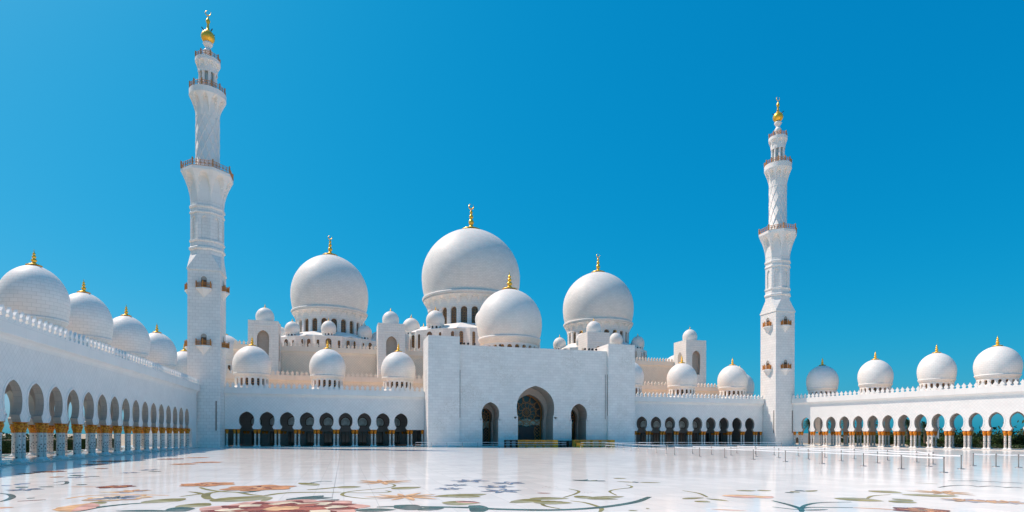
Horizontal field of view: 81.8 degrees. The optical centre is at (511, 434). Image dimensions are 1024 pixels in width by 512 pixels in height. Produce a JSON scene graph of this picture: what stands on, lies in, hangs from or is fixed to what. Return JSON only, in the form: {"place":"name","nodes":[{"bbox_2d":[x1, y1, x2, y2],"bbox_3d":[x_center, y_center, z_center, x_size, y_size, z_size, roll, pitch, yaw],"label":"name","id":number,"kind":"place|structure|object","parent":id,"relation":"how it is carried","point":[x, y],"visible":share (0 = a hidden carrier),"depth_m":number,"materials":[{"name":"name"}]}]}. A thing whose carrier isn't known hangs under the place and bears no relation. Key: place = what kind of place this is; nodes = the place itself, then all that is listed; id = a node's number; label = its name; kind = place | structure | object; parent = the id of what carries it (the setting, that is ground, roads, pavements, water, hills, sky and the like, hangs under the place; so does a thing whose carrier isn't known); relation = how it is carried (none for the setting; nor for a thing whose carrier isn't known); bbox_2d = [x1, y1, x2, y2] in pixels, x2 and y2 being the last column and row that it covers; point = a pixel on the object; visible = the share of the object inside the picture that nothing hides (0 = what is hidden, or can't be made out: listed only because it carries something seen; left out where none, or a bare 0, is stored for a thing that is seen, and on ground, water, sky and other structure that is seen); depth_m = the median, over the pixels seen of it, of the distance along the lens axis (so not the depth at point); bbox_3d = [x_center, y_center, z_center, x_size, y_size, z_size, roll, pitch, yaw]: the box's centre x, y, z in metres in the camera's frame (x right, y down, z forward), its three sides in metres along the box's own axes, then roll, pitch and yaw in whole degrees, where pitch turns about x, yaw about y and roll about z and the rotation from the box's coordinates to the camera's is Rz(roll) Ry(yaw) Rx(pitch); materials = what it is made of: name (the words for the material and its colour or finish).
{"place":"outdoors","nodes":[
{"label":"outdoors","id":0,"kind":"place"},
{"bbox_2d":[3,434,1019,448],"bbox_3d":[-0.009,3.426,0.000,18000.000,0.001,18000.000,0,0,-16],"label":"ground","id":1,"kind":"structure","parent":0,"point":[83,436],"depth_m":259.62,"materials":[{"name":"white stone"}]},
{"bbox_2d":[2,431,72,439],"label":"distant trees","id":2,"kind":"object","parent":1,"relation":"on","point":[7,436],"visible":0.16,"depth_m":248.74,"materials":[{"name":"green plant"}]},
{"bbox_2d":[804,419,809,443],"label":"palm tree","id":3,"kind":"object","parent":1,"relation":"on","point":[808,423],"visible":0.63,"depth_m":238.18,"materials":[{"name":"green plant"}]},
{"bbox_2d":[875,438,887,444],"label":"shrub","id":4,"kind":"object","parent":1,"relation":"on","point":[876,441],"visible":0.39,"depth_m":209.65,"materials":[{"name":"green plant"}]},
{"bbox_2d":[887,434,902,445],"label":"shrub","id":5,"kind":"object","parent":1,"relation":"on","point":[891,439],"visible":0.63,"depth_m":204.52,"materials":[{"name":"green plant"}]},
{"bbox_2d":[905,419,909,440],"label":"palm tree","id":6,"kind":"object","parent":1,"relation":"on","point":[907,421],"visible":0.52,"depth_m":223.31,"materials":[{"name":"green plant"}]},
{"bbox_2d":[905,439,921,444],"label":"shrub","id":7,"kind":"object","parent":1,"relation":"on","point":[908,441],"visible":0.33,"depth_m":199.06,"materials":[{"name":"green plant"}]},
{"bbox_2d":[921,421,926,444],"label":"palm tree","id":8,"kind":"object","parent":1,"relation":"on","point":[923,425],"visible":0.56,"depth_m":211.32,"materials":[{"name":"green plant"}]},
{"bbox_2d":[841,420,1023,445],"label":"distant trees","id":9,"kind":"object","parent":1,"relation":"on","point":[974,434],"visible":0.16,"depth_m":240.91,"materials":[{"name":"green plant"}]},
{"bbox_2d":[933,436,947,444],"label":"shrub","id":10,"kind":"object","parent":1,"relation":"on","point":[941,440],"visible":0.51,"depth_m":193.98,"materials":[{"name":"green plant"}]},
{"bbox_2d":[947,436,963,443],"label":"shrub","id":11,"kind":"object","parent":1,"relation":"on","point":[958,440],"visible":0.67,"depth_m":185.12,"materials":[{"name":"green plant"}]},
{"bbox_2d":[906,443,1023,448],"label":"hedge","id":12,"kind":"object","parent":1,"relation":"on","point":[981,446],"visible":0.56,"depth_m":172.59,"materials":[{"name":"green plant"}]},
{"bbox_2d":[972,436,993,444],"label":"shrub","id":13,"kind":"object","parent":1,"relation":"on","point":[976,440],"visible":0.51,"depth_m":182.46,"materials":[{"name":"green plant"}]},
{"bbox_2d":[992,434,1016,444],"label":"shrub","id":14,"kind":"object","parent":1,"relation":"on","point":[997,439],"visible":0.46,"depth_m":177.23,"materials":[{"name":"green plant"}]},
{"bbox_2d":[1012,434,1023,444],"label":"shrub","id":15,"kind":"object","parent":1,"relation":"on","point":[1019,439],"visible":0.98,"depth_m":170.92,"materials":[{"name":"green plant"}]},
{"bbox_2d":[0,444,1023,511],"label":"courtyard floor","id":16,"kind":"structure","parent":0,"point":[426,479],"depth_m":43.01,"materials":[{"name":"white stone"}]},
{"bbox_2d":[2,440,10,453],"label":"clipped hedge","id":17,"kind":"object","parent":16,"relation":"on","point":[6,446],"visible":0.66,"depth_m":97.36,"materials":[{"name":"green plant"}]},
{"bbox_2d":[26,440,29,452],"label":"clipped hedge","id":18,"kind":"object","parent":16,"relation":"on","point":[27,446],"visible":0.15,"depth_m":104.22,"materials":[{"name":"green plant"}]},
{"bbox_2d":[53,439,55,450],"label":"clipped hedge","id":19,"kind":"object","parent":16,"relation":"on","point":[54,444],"visible":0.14,"depth_m":112.62,"materials":[{"name":"green plant"}]},
{"bbox_2d":[67,439,72,449],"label":"clipped hedge","id":20,"kind":"object","parent":16,"relation":"on","point":[69,444],"visible":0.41,"depth_m":119.54,"materials":[{"name":"green plant"}]},
{"bbox_2d":[81,439,85,448],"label":"clipped hedge","id":21,"kind":"object","parent":16,"relation":"on","point":[83,443],"visible":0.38,"depth_m":127.08,"materials":[{"name":"green plant"}]},
{"bbox_2d":[0,252,199,466],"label":"marble arcade","id":22,"kind":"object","parent":16,"relation":"on","point":[61,348],"visible":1,"depth_m":84.12,"materials":[{"name":"stone"}]},
{"bbox_2d":[180,10,233,447],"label":"minaret","id":23,"kind":"object","parent":16,"relation":"on","point":[208,181],"visible":1,"depth_m":144.59,"materials":[{"name":"stone"}]},
{"bbox_2d":[215,401,216,430],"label":"slit window","id":24,"kind":"structure","parent":23,"relation":"in","point":[215,401],"depth_m":144.72,"materials":[{"name":"glass"}]},
{"bbox_2d":[224,338,424,446],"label":"mosque wing","id":25,"kind":"structure","parent":16,"relation":"on","point":[325,409],"depth_m":161.54,"materials":[{"name":"white stone"}]},
{"bbox_2d":[252,431,257,444],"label":"glazed door","id":26,"kind":"structure","parent":25,"relation":"in","point":[252,431],"depth_m":168.25,"materials":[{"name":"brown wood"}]},
{"bbox_2d":[250,417,261,425],"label":"round window","id":27,"kind":"structure","parent":25,"relation":"in","point":[252,419],"depth_m":168.13,"materials":[{"name":"grey glass"}]},
{"bbox_2d":[269,416,274,425],"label":"round window","id":28,"kind":"structure","parent":25,"relation":"in","point":[271,421],"depth_m":169.53,"materials":[{"name":"grey glass"}]},
{"bbox_2d":[270,431,277,444],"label":"glazed door","id":29,"kind":"structure","parent":25,"relation":"in","point":[271,432],"depth_m":169.61,"materials":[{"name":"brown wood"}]},
{"bbox_2d":[287,416,294,425],"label":"round window","id":30,"kind":"structure","parent":25,"relation":"in","point":[291,420],"depth_m":170.96,"materials":[{"name":"grey glass"}]},
{"bbox_2d":[288,431,296,444],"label":"glazed door","id":31,"kind":"structure","parent":25,"relation":"in","point":[290,433],"depth_m":171.02,"materials":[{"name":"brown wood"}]},
{"bbox_2d":[305,416,313,425],"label":"round window","id":32,"kind":"structure","parent":25,"relation":"in","point":[309,421],"depth_m":172.32,"materials":[{"name":"grey glass"}]},
{"bbox_2d":[306,431,313,444],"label":"glazed door","id":33,"kind":"structure","parent":25,"relation":"in","point":[309,434],"depth_m":172.37,"materials":[{"name":"black glass"}]},
{"bbox_2d":[324,431,331,444],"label":"glazed door","id":34,"kind":"structure","parent":25,"relation":"in","point":[327,435],"depth_m":173.76,"materials":[{"name":"black glass"}]},
{"bbox_2d":[323,417,332,425],"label":"round window","id":35,"kind":"structure","parent":25,"relation":"in","point":[328,421],"depth_m":173.78,"materials":[{"name":"grey glass"}]},
{"bbox_2d":[341,432,348,444],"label":"glazed door","id":36,"kind":"structure","parent":25,"relation":"in","point":[344,435],"depth_m":175.06,"materials":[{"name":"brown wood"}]},
{"bbox_2d":[340,417,350,425],"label":"round window","id":37,"kind":"structure","parent":25,"relation":"in","point":[345,420],"depth_m":175.12,"materials":[{"name":"grey glass"}]},
{"bbox_2d":[358,432,365,444],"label":"glazed door","id":38,"kind":"structure","parent":25,"relation":"in","point":[361,435],"depth_m":176.41,"materials":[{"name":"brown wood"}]},
{"bbox_2d":[357,417,367,425],"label":"round window","id":39,"kind":"structure","parent":25,"relation":"in","point":[362,421],"depth_m":176.45,"materials":[{"name":"grey glass"}]},
{"bbox_2d":[376,432,382,444],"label":"glazed door","id":40,"kind":"structure","parent":25,"relation":"in","point":[379,435],"depth_m":177.75,"materials":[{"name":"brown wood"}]},
{"bbox_2d":[376,417,383,425],"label":"round window","id":41,"kind":"structure","parent":25,"relation":"in","point":[379,421],"depth_m":177.79,"materials":[{"name":"grey glass"}]},
{"bbox_2d":[392,432,399,444],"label":"glazed door","id":42,"kind":"structure","parent":25,"relation":"in","point":[397,434],"depth_m":179.19,"materials":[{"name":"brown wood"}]},
{"bbox_2d":[394,417,400,426],"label":"round window","id":43,"kind":"structure","parent":25,"relation":"in","point":[397,421],"depth_m":179.28,"materials":[{"name":"grey glass"}]},
{"bbox_2d":[149,204,753,446],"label":"prayer hall","id":44,"kind":"structure","parent":16,"relation":"on","point":[465,272],"depth_m":225.59,"materials":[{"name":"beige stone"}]},
{"bbox_2d":[415,442,565,447],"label":"handrail","id":45,"kind":"object","parent":16,"relation":"on","point":[489,442],"visible":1,"depth_m":154.53,"materials":[{"name":"metal"}]},
{"bbox_2d":[504,440,517,447],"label":"slatted rack","id":46,"kind":"object","parent":16,"relation":"on","point":[510,445],"visible":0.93,"depth_m":156.89,"materials":[{"name":"black wood"}]},
{"bbox_2d":[423,272,634,446],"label":"gatehouse","id":47,"kind":"object","parent":16,"relation":"on","point":[518,384],"visible":0.98,"depth_m":168.91,"materials":[{"name":"stone"}]},
{"bbox_2d":[605,375,605,418],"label":"slit window","id":48,"kind":"structure","parent":47,"relation":"in","point":[605,375],"depth_m":172.28,"materials":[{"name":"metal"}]},
{"bbox_2d":[607,375,607,415],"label":"slit window","id":49,"kind":"structure","parent":47,"relation":"in","point":[607,375],"depth_m":172.03,"materials":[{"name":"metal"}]},
{"bbox_2d":[518,440,557,447],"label":"slatted rack","id":50,"kind":"object","parent":16,"relation":"on","point":[539,444],"visible":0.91,"depth_m":158.49,"materials":[{"name":"wood"}]},
{"bbox_2d":[558,441,571,446],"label":"slatted rack","id":51,"kind":"object","parent":16,"relation":"on","point":[567,444],"visible":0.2,"depth_m":165.66,"materials":[{"name":"black wood"}]},
{"bbox_2d":[572,440,614,446],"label":"slatted rack","id":52,"kind":"object","parent":16,"relation":"on","point":[574,442],"visible":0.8,"depth_m":165.02,"materials":[{"name":"wood"}]},
{"bbox_2d":[580,442,651,447],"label":"handrail","id":53,"kind":"object","parent":16,"relation":"on","point":[603,442],"visible":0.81,"depth_m":156.06,"materials":[{"name":"metal"}]},
{"bbox_2d":[605,443,666,453],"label":"handrail","id":54,"kind":"object","parent":16,"relation":"on","point":[638,447],"visible":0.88,"depth_m":125.97,"materials":[{"name":"metal"}]},
{"bbox_2d":[635,357,764,445],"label":"mosque wing","id":55,"kind":"structure","parent":16,"relation":"on","point":[680,412],"depth_m":192.88,"materials":[{"name":"white stone"}]},
{"bbox_2d":[640,433,645,443],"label":"glazed door","id":56,"kind":"structure","parent":55,"relation":"in","point":[642,435],"depth_m":201.89,"materials":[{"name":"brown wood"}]},
{"bbox_2d":[640,420,645,427],"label":"round window","id":57,"kind":"structure","parent":55,"relation":"in","point":[643,423],"depth_m":201.81,"materials":[{"name":"grey glass"}]},
{"bbox_2d":[653,433,659,443],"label":"glazed door","id":58,"kind":"structure","parent":55,"relation":"in","point":[655,435],"depth_m":203.25,"materials":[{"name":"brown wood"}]},
{"bbox_2d":[653,420,659,427],"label":"round window","id":59,"kind":"structure","parent":55,"relation":"in","point":[656,424],"depth_m":203.29,"materials":[{"name":"grey glass"}]},
{"bbox_2d":[666,433,671,443],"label":"glazed door","id":60,"kind":"structure","parent":55,"relation":"in","point":[668,435],"depth_m":204.61,"materials":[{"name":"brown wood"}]},
{"bbox_2d":[665,420,672,427],"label":"round window","id":61,"kind":"structure","parent":55,"relation":"in","point":[669,424],"depth_m":204.64,"materials":[{"name":"grey glass"}]},
{"bbox_2d":[679,433,684,443],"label":"glazed door","id":62,"kind":"structure","parent":55,"relation":"in","point":[681,435],"depth_m":205.89,"materials":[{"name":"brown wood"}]},
{"bbox_2d":[679,420,684,427],"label":"round window","id":63,"kind":"structure","parent":55,"relation":"in","point":[681,423],"depth_m":205.94,"materials":[{"name":"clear glass"}]},
{"bbox_2d":[692,433,696,443],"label":"glazed door","id":64,"kind":"structure","parent":55,"relation":"in","point":[694,435],"depth_m":207.41,"materials":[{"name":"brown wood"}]},
{"bbox_2d":[692,421,697,427],"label":"round window","id":65,"kind":"structure","parent":55,"relation":"in","point":[694,423],"depth_m":207.35,"materials":[{"name":"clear glass"}]},
{"bbox_2d":[703,433,708,443],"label":"glazed door","id":66,"kind":"structure","parent":55,"relation":"in","point":[707,434],"depth_m":208.73,"materials":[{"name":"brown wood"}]},
{"bbox_2d":[716,433,720,443],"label":"glazed door","id":67,"kind":"structure","parent":55,"relation":"in","point":[719,436],"depth_m":210.13,"materials":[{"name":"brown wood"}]},
{"bbox_2d":[638,442,781,446],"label":"handrail","id":68,"kind":"object","parent":16,"relation":"on","point":[713,442],"visible":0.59,"depth_m":165.75,"materials":[{"name":"metal"}]},
{"bbox_2d":[697,447,723,456],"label":"barrier post","id":69,"kind":"object","parent":16,"relation":"on","point":[707,448],"visible":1,"depth_m":92.75,"materials":[{"name":"metal"}]},
{"bbox_2d":[722,448,752,457],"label":"barrier post","id":70,"kind":"object","parent":16,"relation":"on","point":[734,449],"visible":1,"depth_m":87.12,"materials":[{"name":"metal"}]},
{"bbox_2d":[751,449,784,459],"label":"barrier post","id":71,"kind":"object","parent":16,"relation":"on","point":[763,450],"visible":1,"depth_m":81.10,"materials":[{"name":"metal"}]},
{"bbox_2d":[758,97,796,445],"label":"minaret","id":72,"kind":"object","parent":16,"relation":"on","point":[777,236],"visible":1,"depth_m":191.08,"materials":[{"name":"stone"}]},
{"bbox_2d":[776,448,807,457],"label":"barrier post","id":73,"kind":"object","parent":16,"relation":"on","point":[789,449],"visible":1,"depth_m":87.87,"materials":[{"name":"metal"}]},
{"bbox_2d":[783,450,820,461],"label":"barrier post","id":74,"kind":"object","parent":16,"relation":"on","point":[799,452],"visible":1,"depth_m":74.88,"materials":[{"name":"metal"}]},
{"bbox_2d":[808,449,840,458],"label":"barrier post","id":75,"kind":"object","parent":16,"relation":"on","point":[821,450],"visible":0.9,"depth_m":82.16,"materials":[{"name":"metal"}]},
{"bbox_2d":[824,448,853,456],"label":"barrier post","id":76,"kind":"object","parent":16,"relation":"on","point":[837,449],"visible":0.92,"depth_m":88.81,"materials":[{"name":"metal"}]},
{"bbox_2d":[819,452,862,463],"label":"barrier post","id":77,"kind":"object","parent":16,"relation":"on","point":[837,453],"visible":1,"depth_m":69.38,"materials":[{"name":"metal"}]},
{"bbox_2d":[839,450,876,460],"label":"barrier post","id":78,"kind":"object","parent":16,"relation":"on","point":[854,451],"visible":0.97,"depth_m":76.96,"materials":[{"name":"metal"}]},
{"bbox_2d":[854,449,886,458],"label":"barrier post","id":79,"kind":"object","parent":16,"relation":"on","point":[868,450],"visible":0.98,"depth_m":83.56,"materials":[{"name":"metal"}]},
{"bbox_2d":[862,453,900,465],"bbox_3d":[39.289,2.760,63.056,0.667,1.445,5.874,0,0,-5],"label":"barrier post","id":80,"kind":"object","parent":16,"relation":"on","point":[877,455],"visible":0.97,"depth_m":63.65,"materials":[{"name":"metal"}]},
{"bbox_2d":[887,450,915,460],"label":"barrier post","id":81,"kind":"object","parent":16,"relation":"on","point":[898,451],"visible":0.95,"depth_m":79.10,"materials":[{"name":"metal"}]},
{"bbox_2d":[877,451,927,462],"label":"barrier post","id":82,"kind":"object","parent":16,"relation":"on","point":[899,453],"visible":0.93,"depth_m":69.57,"materials":[{"name":"metal"}]},
{"bbox_2d":[792,335,1023,450],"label":"marble arcade","id":83,"kind":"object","parent":16,"relation":"on","point":[998,388],"visible":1,"depth_m":159.40,"materials":[{"name":"stone"}]},
{"bbox_2d":[898,455,942,468],"bbox_3d":[39.870,2.761,57.514,0.667,1.445,5.935,0,0,-5],"label":"barrier post","id":84,"kind":"object","parent":16,"relation":"on","point":[916,457],"visible":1,"depth_m":58.15,"materials":[{"name":"metal"}]},
{"bbox_2d":[927,453,959,466],"bbox_3d":[46.210,2.778,63.075,0.670,1.445,5.118,0,0,-3],"label":"barrier post","id":85,"kind":"object","parent":16,"relation":"on","point":[938,455],"visible":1,"depth_m":64.17,"materials":[{"name":"metal"}]},
{"bbox_2d":[940,457,947,472],"bbox_3d":[39.889,2.761,54.539,0.680,1.445,0.680,0,0,-16],"label":"barrier post","id":86,"kind":"object","parent":16,"relation":"on","point":[943,466],"visible":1,"depth_m":54.49,"materials":[{"name":"metal"}]},
{"bbox_2d":[969,453,994,465],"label":"barrier post","id":87,"kind":"object","parent":16,"relation":"on","point":[978,454],"visible":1,"depth_m":66.83,"materials":[{"name":"metal"}]},
{"bbox_2d":[992,454,1017,466],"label":"barrier post","id":88,"kind":"object","parent":16,"relation":"on","point":[1002,455],"visible":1,"depth_m":65.07,"materials":[{"name":"metal"}]},
{"bbox_2d":[0,0,1023,435],"label":"sky","id":89,"kind":"structure","parent":0,"point":[634,134],"materials":[{"name":"blue"}]},
{"bbox_2d":[796,433,838,442],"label":"garden pavilion","id":90,"kind":"structure","parent":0,"point":[805,437],"depth_m":271.58,"materials":[{"name":"stone"}]},
{"bbox_2d":[926,418,938,444],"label":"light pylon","id":91,"kind":"object","parent":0,"point":[933,435],"visible":0.11,"depth_m":223.68,"materials":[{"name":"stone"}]}
]}

